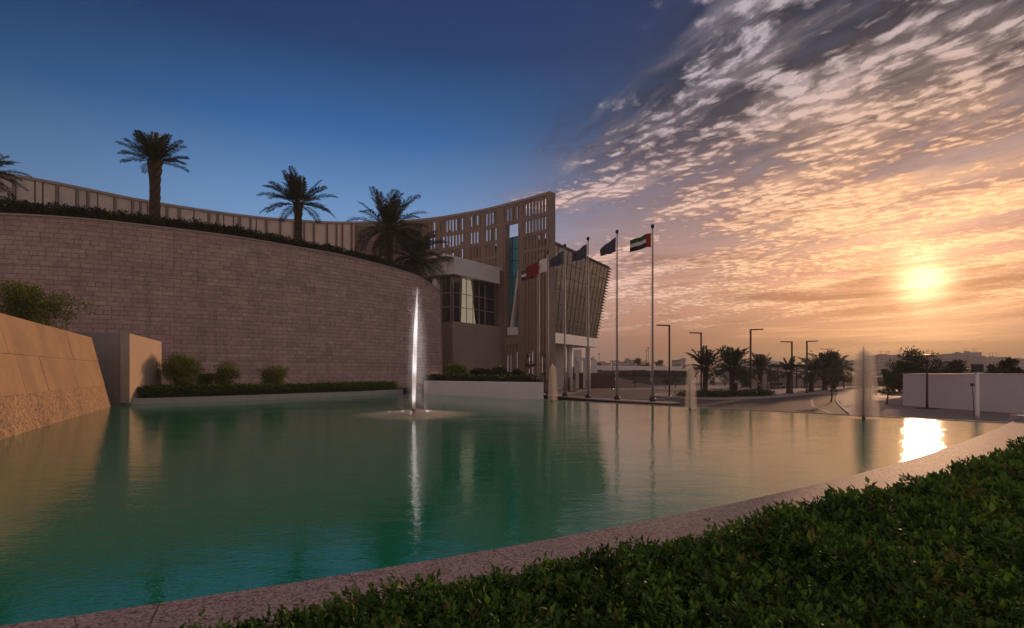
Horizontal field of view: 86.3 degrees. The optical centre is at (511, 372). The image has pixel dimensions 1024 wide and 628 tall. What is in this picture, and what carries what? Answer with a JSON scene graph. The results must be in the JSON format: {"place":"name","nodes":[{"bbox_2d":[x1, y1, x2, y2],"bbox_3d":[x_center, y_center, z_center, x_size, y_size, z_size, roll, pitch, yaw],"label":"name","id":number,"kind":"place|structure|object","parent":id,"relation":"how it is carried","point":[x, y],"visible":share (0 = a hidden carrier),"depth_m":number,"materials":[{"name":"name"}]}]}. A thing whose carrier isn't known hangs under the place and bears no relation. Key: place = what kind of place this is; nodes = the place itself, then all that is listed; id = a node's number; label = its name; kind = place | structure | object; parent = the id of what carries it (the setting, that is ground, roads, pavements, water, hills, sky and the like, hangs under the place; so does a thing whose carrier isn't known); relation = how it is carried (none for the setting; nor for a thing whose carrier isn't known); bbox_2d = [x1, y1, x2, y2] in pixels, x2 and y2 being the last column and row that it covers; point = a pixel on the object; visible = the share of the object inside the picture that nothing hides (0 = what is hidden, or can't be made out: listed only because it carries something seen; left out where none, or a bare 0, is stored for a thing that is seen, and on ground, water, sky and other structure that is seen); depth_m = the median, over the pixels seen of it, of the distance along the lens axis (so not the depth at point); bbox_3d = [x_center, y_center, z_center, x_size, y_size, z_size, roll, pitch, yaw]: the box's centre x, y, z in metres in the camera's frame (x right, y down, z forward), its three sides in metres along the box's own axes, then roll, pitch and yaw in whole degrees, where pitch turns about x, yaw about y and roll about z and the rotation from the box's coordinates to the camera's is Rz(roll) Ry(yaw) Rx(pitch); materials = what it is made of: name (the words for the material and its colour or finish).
{"place":"outdoors","nodes":[
{"label":"outdoors","id":0,"kind":"place"},
{"bbox_2d":[0,393,1007,625],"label":"pool water","id":1,"kind":"structure","parent":0,"point":[116,507],"depth_m":8.26,"materials":[{"name":"liquid"}]},
{"bbox_2d":[403,287,428,413],"bbox_3d":[-3.680,-0.860,21.000,5.000,5.320,5.000,0,0,0],"label":"fountain","id":2,"kind":"object","parent":1,"relation":"in","point":[414,368],"visible":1,"depth_m":20.95,"materials":[{"name":"liquid"}]},
{"bbox_2d":[689,371,690,409],"bbox_3d":[7.759,0.663,23.700,0.560,2.274,0.551,0,0,0],"label":"fountain","id":3,"kind":"object","parent":1,"relation":"in","point":[690,393],"visible":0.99,"depth_m":23.68,"materials":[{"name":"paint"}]},
{"bbox_2d":[862,347,864,417],"bbox_3d":[12.454,0.398,19.300,0.952,2.805,0.938,0,0,0],"label":"fountain","id":4,"kind":"object","parent":1,"relation":"in","point":[863,412],"visible":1,"depth_m":19.28,"materials":[{"name":"liquid"}]},
{"bbox_2d":[0,0,1023,373],"label":"sky","id":5,"kind":"structure","parent":0,"point":[844,176],"materials":[{"name":"blue"}]},
{"bbox_2d":[566,377,577,391],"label":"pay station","id":6,"kind":"object","parent":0,"point":[573,385],"visible":1,"depth_m":74.85,"materials":[{"name":"grey metal"}]},
{"bbox_2d":[624,358,635,370],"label":"building","id":7,"kind":"structure","parent":0,"point":[627,361],"depth_m":464.92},
{"bbox_2d":[555,384,769,394],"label":"plaza","id":8,"kind":"structure","parent":0,"point":[678,386],"depth_m":95.89,"materials":[{"name":"concrete"}]},
{"bbox_2d":[566,373,614,387],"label":"clad wall","id":9,"kind":"structure","parent":8,"relation":"on","point":[601,380],"depth_m":91.68,"materials":[{"name":"brown stone"}]},
{"bbox_2d":[615,376,650,386],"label":"ramp wall","id":10,"kind":"structure","parent":8,"relation":"on","point":[624,382],"depth_m":97.80,"materials":[{"name":"paint"}]},
{"bbox_2d":[597,366,698,384],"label":"parking canopy","id":11,"kind":"object","parent":8,"relation":"on","point":[645,376],"visible":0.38,"depth_m":120.42,"materials":[{"name":"metal"}]},
{"bbox_2d":[734,368,753,386],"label":"tree","id":12,"kind":"object","parent":8,"relation":"on","point":[747,383],"visible":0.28,"depth_m":95.48,"materials":[{"name":"green plant"}]},
{"bbox_2d":[672,358,685,370],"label":"building","id":13,"kind":"structure","parent":0,"point":[679,363],"depth_m":421.63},
{"bbox_2d":[532,374,882,404],"bbox_3d":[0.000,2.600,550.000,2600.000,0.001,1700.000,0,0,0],"label":"ground","id":14,"kind":"structure","parent":0,"point":[697,380],"depth_m":182.27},
{"bbox_2d":[0,172,554,393],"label":"screen building","id":15,"kind":"structure","parent":14,"relation":"on","point":[515,303],"depth_m":69.15,"materials":[{"name":"stone"}]},
{"bbox_2d":[510,236,529,326],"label":"window","id":16,"kind":"structure","parent":15,"relation":"in","point":[513,240],"depth_m":69.95,"materials":[{"name":"blue glass"}]},
{"bbox_2d":[158,388,418,397],"bbox_3d":[-15.816,1.980,40.067,12.901,1.240,24.394,0,0,45],"label":"planting bed","id":17,"kind":"object","parent":14,"relation":"on","point":[406,390],"visible":0.13,"depth_m":45.77,"materials":[{"name":"plant"}]},
{"bbox_2d":[77,333,121,405],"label":"return wall","id":18,"kind":"structure","parent":17,"relation":"on","point":[107,347],"depth_m":26.90,"materials":[{"name":"grey stone"}]},
{"bbox_2d":[120,333,161,402],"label":"fin wall","id":19,"kind":"structure","parent":17,"relation":"on","point":[140,357],"depth_m":27.94,"materials":[{"name":"stone"}]},
{"bbox_2d":[156,351,206,385],"bbox_3d":[-18.649,0.094,30.810,2.330,2.652,2.438,0,0,0],"label":"round shrub","id":20,"kind":"object","parent":17,"relation":"on","point":[187,376],"visible":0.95,"depth_m":30.49,"materials":[{"name":"green plant"}]},
{"bbox_2d":[196,373,214,383],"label":"round shrub","id":21,"kind":"object","parent":17,"relation":"on","point":[206,378],"visible":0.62,"depth_m":33.43,"materials":[{"name":"green plant"}]},
{"bbox_2d":[209,362,241,384],"bbox_3d":[-17.608,0.320,33.549,1.855,2.197,1.858,0,0,0],"label":"round shrub","id":22,"kind":"object","parent":17,"relation":"on","point":[222,376],"visible":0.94,"depth_m":33.30,"materials":[{"name":"green plant"}]},
{"bbox_2d":[122,389,402,404],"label":"bed kerb","id":23,"kind":"structure","parent":17,"relation":"on","point":[136,401],"depth_m":31.62,"materials":[{"name":"concrete"}]},
{"bbox_2d":[135,380,398,397],"bbox_3d":[-14.522,1.009,35.205,3.227,0.876,19.070,0,0,35],"label":"ground cover","id":24,"kind":"object","parent":17,"relation":"on","point":[168,390],"visible":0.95,"depth_m":32.46,"materials":[{"name":"green plant"}]},
{"bbox_2d":[256,364,289,383],"bbox_3d":[-15.582,0.415,35.602,1.874,2.010,1.893,0,0,0],"label":"round shrub","id":25,"kind":"object","parent":17,"relation":"on","point":[267,377],"visible":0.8,"depth_m":35.35,"materials":[{"name":"green plant"}]},
{"bbox_2d":[418,254,501,376],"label":"glass pavilion","id":26,"kind":"structure","parent":14,"relation":"on","point":[471,336],"depth_m":64.59,"materials":[{"name":"grey"}]},
{"bbox_2d":[428,275,451,321],"bbox_3d":[-9.161,-8.504,64.279,5.459,5.347,0.127,0,0,35],"label":"window","id":27,"kind":"structure","parent":26,"relation":"in","point":[446,288],"depth_m":63.18,"materials":[{"name":"clear glass"}]},
{"bbox_2d":[452,275,494,325],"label":"window","id":28,"kind":"structure","parent":26,"relation":"in","point":[472,300],"depth_m":65.60,"materials":[{"name":"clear glass"}]},
{"bbox_2d":[424,381,543,399],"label":"planter wall","id":29,"kind":"structure","parent":14,"relation":"on","point":[525,390],"depth_m":35.80,"materials":[{"name":"concrete"}]},
{"bbox_2d":[477,238,611,390],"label":"office block","id":30,"kind":"structure","parent":14,"relation":"on","point":[576,304],"depth_m":80.22,"materials":[{"name":"beige glass"}]},
{"bbox_2d":[555,244,608,337],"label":"window","id":31,"kind":"structure","parent":30,"relation":"in","point":[576,273],"depth_m":78.94,"materials":[{"name":"grey glass"}]},
{"bbox_2d":[540,353,551,392],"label":"slender tree","id":32,"kind":"object","parent":14,"relation":"on","point":[545,374],"visible":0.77,"depth_m":47.99,"materials":[{"name":"green plant"}]},
{"bbox_2d":[629,357,649,370],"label":"tree","id":33,"kind":"object","parent":14,"relation":"on","point":[637,362],"visible":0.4,"depth_m":129.60,"materials":[{"name":"green plant"}]},
{"bbox_2d":[723,360,786,381],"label":"hangar","id":34,"kind":"structure","parent":14,"relation":"on","point":[726,372],"depth_m":146.00,"materials":[{"name":"metal"}]},
{"bbox_2d":[540,399,1009,422],"bbox_3d":[4.852,2.088,29.196,0.280,1.024,32.615,0,0,-43],"label":"weir edge","id":35,"kind":"object","parent":14,"relation":"on","point":[800,412],"visible":0.16,"depth_m":21.64,"materials":[{"name":"stone"}]},
{"bbox_2d":[559,546,1004,627],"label":"planting bed","id":36,"kind":"object","parent":14,"relation":"on","point":[748,588],"depth_m":3.79,"materials":[{"name":"soil"}]},
{"bbox_2d":[0,420,1023,627],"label":"pool coping","id":37,"kind":"object","parent":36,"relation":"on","point":[253,603],"visible":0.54,"depth_m":4.49,"materials":[{"name":"stone"}]},
{"bbox_2d":[74,435,1023,627],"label":"hedge","id":38,"kind":"object","parent":36,"relation":"on","point":[922,542],"visible":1,"depth_m":3.36,"materials":[{"name":"green plant"}]},
{"bbox_2d":[740,376,845,385],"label":"boundary wall","id":39,"kind":"structure","parent":14,"relation":"on","point":[799,382],"depth_m":103.85,"materials":[{"name":"concrete"}]},
{"bbox_2d":[830,365,862,387],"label":"tree","id":40,"kind":"object","parent":14,"relation":"on","point":[843,378],"visible":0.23,"depth_m":91.45,"materials":[{"name":"green plant"}]},
{"bbox_2d":[852,371,876,386],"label":"tree","id":41,"kind":"object","parent":14,"relation":"on","point":[866,377],"visible":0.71,"depth_m":99.26,"materials":[{"name":"green plant"}]},
{"bbox_2d":[880,361,931,391],"bbox_3d":[43.815,0.708,59.872,5.167,4.013,5.106,0,0,21],"label":"tree","id":42,"kind":"object","parent":14,"relation":"on","point":[907,370],"visible":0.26,"depth_m":59.69,"materials":[{"name":"green plant"}]},
{"bbox_2d":[885,346,947,373],"bbox_3d":[45.888,-0.264,61.838,6.520,5.736,5.809,0,0,39],"label":"tree","id":43,"kind":"object","parent":14,"relation":"on","point":[908,356],"visible":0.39,"depth_m":61.60,"materials":[{"name":"green plant"}]},
{"bbox_2d":[928,359,972,373],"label":"tree","id":44,"kind":"object","parent":14,"relation":"on","point":[956,366],"visible":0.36,"depth_m":56.97,"materials":[{"name":"green plant"}]},
{"bbox_2d":[982,357,1023,373],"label":"tree","id":45,"kind":"object","parent":14,"relation":"on","point":[1007,365],"visible":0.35,"depth_m":51.90,"materials":[{"name":"green plant"}]},
{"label":"planting bed","id":46,"kind":"structure","parent":14,"relation":"on","visible":0},
{"bbox_2d":[443,363,468,375],"bbox_3d":[-4.535,-0.009,44.073,2.258,1.698,2.243,0,0,0],"label":"dark shrub","id":47,"kind":"object","parent":46,"relation":"on","point":[459,369],"visible":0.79,"depth_m":43.55,"materials":[{"name":"green plant"}]},
{"bbox_2d":[468,366,485,376],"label":"dark shrub","id":48,"kind":"object","parent":46,"relation":"on","point":[477,371],"visible":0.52,"depth_m":44.57,"materials":[{"name":"green plant"}]},
{"bbox_2d":[420,373,540,382],"bbox_3d":[-2.673,0.442,38.809,2.112,0.916,14.093,0,0,-43],"label":"hedge","id":49,"kind":"object","parent":46,"relation":"on","point":[478,377],"visible":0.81,"depth_m":37.48,"materials":[{"name":"green plant"}]},
{"bbox_2d":[484,365,506,375],"bbox_3d":[-1.182,0.117,43.998,2.224,1.455,2.047,0,0,0],"label":"dark shrub","id":50,"kind":"object","parent":46,"relation":"on","point":[500,370],"visible":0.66,"depth_m":43.61,"materials":[{"name":"green plant"}]},
{"bbox_2d":[506,368,524,376],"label":"dark shrub","id":51,"kind":"object","parent":46,"relation":"on","point":[517,371],"visible":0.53,"depth_m":41.66,"materials":[{"name":"green plant"}]},
{"bbox_2d":[568,386,847,413],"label":"road","id":52,"kind":"structure","parent":0,"point":[801,403],"depth_m":50.98,"materials":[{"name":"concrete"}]},
{"bbox_2d":[544,393,679,405],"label":"flag plinth","id":53,"kind":"structure","parent":52,"relation":"on","point":[567,398],"depth_m":34.89,"materials":[{"name":"stone"}]},
{"bbox_2d":[537,259,539,378],"bbox_3d":[2.252,-3.890,45.600,0.380,11.181,0.370,0,0,0],"label":"flagpole","id":54,"kind":"object","parent":53,"relation":"on","point":[538,326],"visible":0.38,"depth_m":45.57,"materials":[{"name":"metal"}]},
{"bbox_2d":[521,270,536,280],"bbox_3d":[1.484,-8.318,45.553,1.396,1.353,0.305,0,0,0],"label":"flag","id":55,"kind":"object","parent":54,"relation":"attached to","point":[523,275],"visible":0.42,"depth_m":45.64,"materials":[{"name":"multicoloured fabric"}]},
{"bbox_2d":[546,251,550,393],"bbox_3d":[2.836,-3.926,42.800,0.380,11.252,0.370,0,0,0],"label":"flagpole","id":56,"kind":"object","parent":53,"relation":"on","point":[548,391],"visible":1,"depth_m":42.76,"materials":[{"name":"metal"}]},
{"bbox_2d":[526,258,546,277],"bbox_3d":[1.926,-8.193,42.820,1.679,1.646,0.215,0,0,-4],"label":"flag","id":57,"kind":"object","parent":56,"relation":"attached to","point":[539,266],"visible":1,"depth_m":42.77,"materials":[{"name":"red fabric"}]},
{"bbox_2d":[562,244,567,395],"bbox_3d":[3.875,-3.870,40.000,0.380,11.140,0.370,0,0,0],"label":"flagpole","id":58,"kind":"object","parent":53,"relation":"on","point":[564,377],"visible":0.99,"depth_m":39.95,"materials":[{"name":"metal"}]},
{"bbox_2d":[550,251,563,266],"bbox_3d":[3.283,-8.338,39.974,1.044,1.184,0.282,0,0,0],"label":"flag","id":59,"kind":"object","parent":58,"relation":"attached to","point":[558,259],"visible":1,"depth_m":40.01,"materials":[{"name":"blue fabric"}]},
{"bbox_2d":[585,237,590,397],"bbox_3d":[5.171,-3.767,37.100,0.380,10.933,0.370,0,0,0],"label":"flagpole","id":60,"kind":"object","parent":53,"relation":"on","point":[588,395],"visible":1,"depth_m":37.06,"materials":[{"name":"metal"}]},
{"bbox_2d":[572,245,585,261],"bbox_3d":[4.581,-8.146,37.057,1.028,1.164,0.274,0,0,5],"label":"flag","id":61,"kind":"object","parent":60,"relation":"attached to","point":[580,254],"visible":1,"depth_m":37.11,"materials":[{"name":"blue fabric"}]},
{"bbox_2d":[614,230,619,399],"bbox_3d":[6.660,-3.678,34.600,0.380,10.756,0.370,0,0,0],"label":"flagpole","id":62,"kind":"object","parent":53,"relation":"on","point":[617,397],"visible":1,"depth_m":34.55,"materials":[{"name":"metal"}]},
{"bbox_2d":[600,237,615,255],"bbox_3d":[6.090,-7.981,34.657,1.005,1.220,0.242,0,0,2],"label":"flag","id":63,"kind":"object","parent":62,"relation":"attached to","point":[608,248],"visible":1,"depth_m":34.58,"materials":[{"name":"blue fabric"}]},
{"bbox_2d":[649,224,655,401],"bbox_3d":[8.343,-3.558,32.400,0.380,10.516,0.370,0,0,0],"label":"flagpole","id":64,"kind":"object","parent":53,"relation":"on","point":[652,398],"visible":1,"depth_m":32.35,"materials":[{"name":"metal"}]},
{"bbox_2d":[630,233,650,251],"bbox_3d":[7.643,-7.730,32.369,1.260,1.108,0.271,0,0,0],"label":"flag","id":65,"kind":"object","parent":64,"relation":"attached to","point":[642,242],"visible":1,"depth_m":32.41,"materials":[{"name":"multicoloured fabric"}]},
{"bbox_2d":[654,388,829,399],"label":"island kerb","id":66,"kind":"structure","parent":52,"relation":"on","point":[656,395],"depth_m":56.01,"materials":[{"name":"concrete"}]},
{"bbox_2d":[767,370,775,387],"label":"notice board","id":67,"kind":"object","parent":52,"relation":"on","point":[770,377],"visible":0.79,"depth_m":89.95,"materials":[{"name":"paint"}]},
{"bbox_2d":[768,364,805,387],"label":"shelter","id":68,"kind":"object","parent":52,"relation":"on","point":[782,380],"visible":0.46,"depth_m":93.22,"materials":[{"name":"paint"}]},
{"bbox_2d":[824,370,840,401],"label":"young tree","id":69,"kind":"object","parent":52,"relation":"on","point":[835,382],"visible":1,"depth_m":47.01,"materials":[{"name":"green plant"}]},
{"bbox_2d":[827,386,852,414],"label":"road kerb","id":70,"kind":"structure","parent":52,"relation":"on","point":[842,407],"depth_m":42.67,"materials":[{"name":"concrete"}]},
{"bbox_2d":[657,388,826,397],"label":"pavement island","id":71,"kind":"structure","parent":0,"point":[780,392],"depth_m":64.88,"materials":[{"name":"concrete"}]},
{"bbox_2d":[656,325,670,395],"bbox_3d":[15.861,-1.210,57.000,1.525,7.620,0.400,0,0,0],"label":"street lamp","id":72,"kind":"object","parent":71,"relation":"on","point":[668,358],"visible":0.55,"depth_m":56.94,"materials":[{"name":"metal"}]},
{"bbox_2d":[689,332,701,390],"bbox_3d":[20.905,-1.061,62.000,1.525,7.062,0.400,0,0,0],"label":"street lamp","id":73,"kind":"object","parent":71,"relation":"on","point":[700,333],"visible":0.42,"depth_m":61.94,"materials":[{"name":"metal"}]},
{"bbox_2d":[682,345,730,390],"bbox_3d":[21.753,-0.275,61.545,5.578,5.491,5.144,0,0,34],"label":"street palm","id":74,"kind":"object","parent":71,"relation":"on","point":[706,361],"visible":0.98,"depth_m":61.00,"materials":[{"name":"green plant"}]},
{"bbox_2d":[673,388,775,396],"bbox_3d":[23.589,2.201,59.057,14.919,0.954,6.196,0,0,-26],"label":"island hedge","id":75,"kind":"object","parent":71,"relation":"on","point":[733,392],"visible":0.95,"depth_m":57.17,"materials":[{"name":"green plant"}]},
{"bbox_2d":[708,345,760,390],"bbox_3d":[25.402,-0.402,63.173,6.137,5.744,6.437,0,0,41],"label":"street palm","id":76,"kind":"object","parent":71,"relation":"on","point":[736,355],"visible":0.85,"depth_m":62.44,"materials":[{"name":"green plant"}]},
{"bbox_2d":[749,329,762,395],"bbox_3d":[26.163,-1.123,58.600,1.525,7.186,0.400,0,0,0],"label":"street lamp","id":77,"kind":"object","parent":71,"relation":"on","point":[751,357],"visible":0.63,"depth_m":58.53,"materials":[{"name":"metal"}]},
{"bbox_2d":[744,352,778,389],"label":"street palm","id":78,"kind":"object","parent":71,"relation":"on","point":[760,360],"visible":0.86,"depth_m":65.23,"materials":[{"name":"green plant"}]},
{"bbox_2d":[766,356,807,392],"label":"street palm","id":79,"kind":"object","parent":71,"relation":"on","point":[788,365],"visible":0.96,"depth_m":66.31,"materials":[{"name":"green plant"}]},
{"bbox_2d":[780,341,793,392],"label":"street lamp","id":80,"kind":"object","parent":71,"relation":"on","point":[791,342],"visible":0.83,"depth_m":65.94,"materials":[{"name":"metal"}]},
{"bbox_2d":[805,341,816,392],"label":"street lamp","id":81,"kind":"object","parent":71,"relation":"on","point":[807,365],"visible":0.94,"depth_m":66.44,"materials":[{"name":"metal"}]},
{"bbox_2d":[796,356,832,391],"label":"street palm","id":82,"kind":"object","parent":71,"relation":"on","point":[815,368],"visible":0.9,"depth_m":70.77,"materials":[{"name":"green plant"}]},
{"bbox_2d":[800,350,852,389],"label":"street palm","id":83,"kind":"object","parent":71,"relation":"on","point":[828,359],"visible":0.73,"depth_m":77.23,"materials":[{"name":"green plant"}]},
{"bbox_2d":[815,351,856,388],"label":"street palm","id":84,"kind":"object","parent":71,"relation":"on","point":[837,355],"visible":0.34,"depth_m":81.41,"materials":[{"name":"green plant"}]},
{"bbox_2d":[841,359,862,371],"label":"building","id":85,"kind":"structure","parent":0,"point":[859,364],"depth_m":580.00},
{"bbox_2d":[864,351,898,374],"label":"building","id":86,"kind":"structure","parent":0,"point":[877,362],"depth_m":520.00,"materials":[{"name":"paint"}]},
{"bbox_2d":[829,386,1023,421],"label":"pavement","id":87,"kind":"structure","parent":0,"point":[850,398],"depth_m":37.85,"materials":[{"name":"concrete"}]},
{"bbox_2d":[857,368,883,399],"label":"young tree","id":88,"kind":"object","parent":87,"relation":"on","point":[873,380],"visible":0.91,"depth_m":50.90,"materials":[{"name":"green plant"}]},
{"bbox_2d":[871,368,902,403],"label":"young tree","id":89,"kind":"object","parent":87,"relation":"on","point":[887,381],"visible":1,"depth_m":44.44,"materials":[{"name":"green plant"}]},
{"bbox_2d":[916,354,937,408],"bbox_3d":[29.336,0.627,38.600,1.240,3.846,1.240,0,0,0],"label":"garden lamp","id":90,"kind":"object","parent":87,"relation":"on","point":[927,363],"visible":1,"depth_m":38.54,"materials":[{"name":"metal"}]},
{"bbox_2d":[903,374,1023,413],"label":"white wall","id":91,"kind":"structure","parent":87,"relation":"on","point":[1002,393],"depth_m":37.44,"materials":[{"name":"paint"}]},
{"bbox_2d":[916,354,941,371],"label":"building","id":92,"kind":"structure","parent":0,"point":[938,356],"depth_m":540.00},
{"bbox_2d":[942,352,966,373],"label":"building","id":93,"kind":"structure","parent":0,"point":[951,357],"depth_m":525.85,"materials":[{"name":"concrete"}]},
{"bbox_2d":[964,348,981,357],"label":"building","id":94,"kind":"structure","parent":0,"point":[972,354],"depth_m":540.00,"materials":[{"name":"paint"}]},
{"bbox_2d":[966,364,983,417],"bbox_3d":[25.887,1.031,30.600,0.923,3.038,0.273,0,0,0],"label":"floodlight","id":95,"kind":"object","parent":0,"point":[976,368],"visible":0.99,"depth_m":30.51,"materials":[{"name":"paint"}]},
{"bbox_2d":[964,352,1007,373],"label":"building","id":96,"kind":"structure","parent":0,"point":[987,361],"depth_m":500.91,"materials":[{"name":"paint"}]},
{"bbox_2d":[1010,415,1023,420],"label":"corner block","id":97,"kind":"structure","parent":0,"point":[1017,417],"depth_m":17.72,"materials":[{"name":"concrete"}]},
{"bbox_2d":[1014,358,1023,369],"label":"building","id":98,"kind":"structure","parent":0,"point":[1021,364],"depth_m":560.00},
{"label":"terrain terrace","id":99,"kind":"structure","parent":0,"visible":0},
{"bbox_2d":[0,277,99,332],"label":"broad bush","id":100,"kind":"object","parent":99,"relation":"on","point":[20,303],"visible":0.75,"depth_m":26.40,"materials":[{"name":"green plant"}]},
{"bbox_2d":[0,313,110,439],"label":"battered wall","id":101,"kind":"structure","parent":99,"relation":"on","point":[49,375],"depth_m":17.40,"materials":[{"name":"stone"}]},
{"bbox_2d":[0,213,442,393],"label":"masonry wall","id":102,"kind":"structure","parent":99,"relation":"on","point":[249,307],"depth_m":39.75,"materials":[{"name":"brick"}]},
{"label":"terrain mound","id":103,"kind":"structure","parent":0,"visible":0},
{"bbox_2d":[0,153,32,199],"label":"date palm","id":104,"kind":"object","parent":103,"relation":"on","point":[2,172],"visible":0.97,"depth_m":41.77,"materials":[{"name":"green plant"}]},
{"bbox_2d":[116,129,189,217],"bbox_3d":[-26.484,-14.031,40.526,5.135,8.062,4.893,0,0,0],"label":"date palm","id":105,"kind":"object","parent":103,"relation":"on","point":[156,149],"visible":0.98,"depth_m":40.16,"materials":[{"name":"green plant"}]},
{"bbox_2d":[0,195,426,279],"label":"hedge","id":106,"kind":"object","parent":103,"relation":"on","point":[23,207],"visible":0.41,"depth_m":38.08,"materials":[{"name":"green plant"}]},
{"bbox_2d":[256,165,337,240],"bbox_3d":[-17.748,-13.166,45.629,6.452,6.932,6.012,0,0,0],"label":"date palm","id":107,"kind":"object","parent":103,"relation":"on","point":[295,194],"visible":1,"depth_m":45.16,"materials":[{"name":"green plant"}]},
{"bbox_2d":[346,186,427,265],"bbox_3d":[-11.490,-13.005,50.549,7.603,7.610,8.165,0,0,0],"label":"date palm","id":108,"kind":"object","parent":103,"relation":"on","point":[391,211],"visible":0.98,"depth_m":49.66,"materials":[{"name":"green plant"}]},
{"bbox_2d":[380,223,449,284],"bbox_3d":[-9.775,-11.284,54.186,7.334,6.032,7.565,0,0,0],"label":"date palm","id":109,"kind":"object","parent":103,"relation":"on","point":[421,263],"visible":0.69,"depth_m":53.77,"materials":[{"name":"green plant"}]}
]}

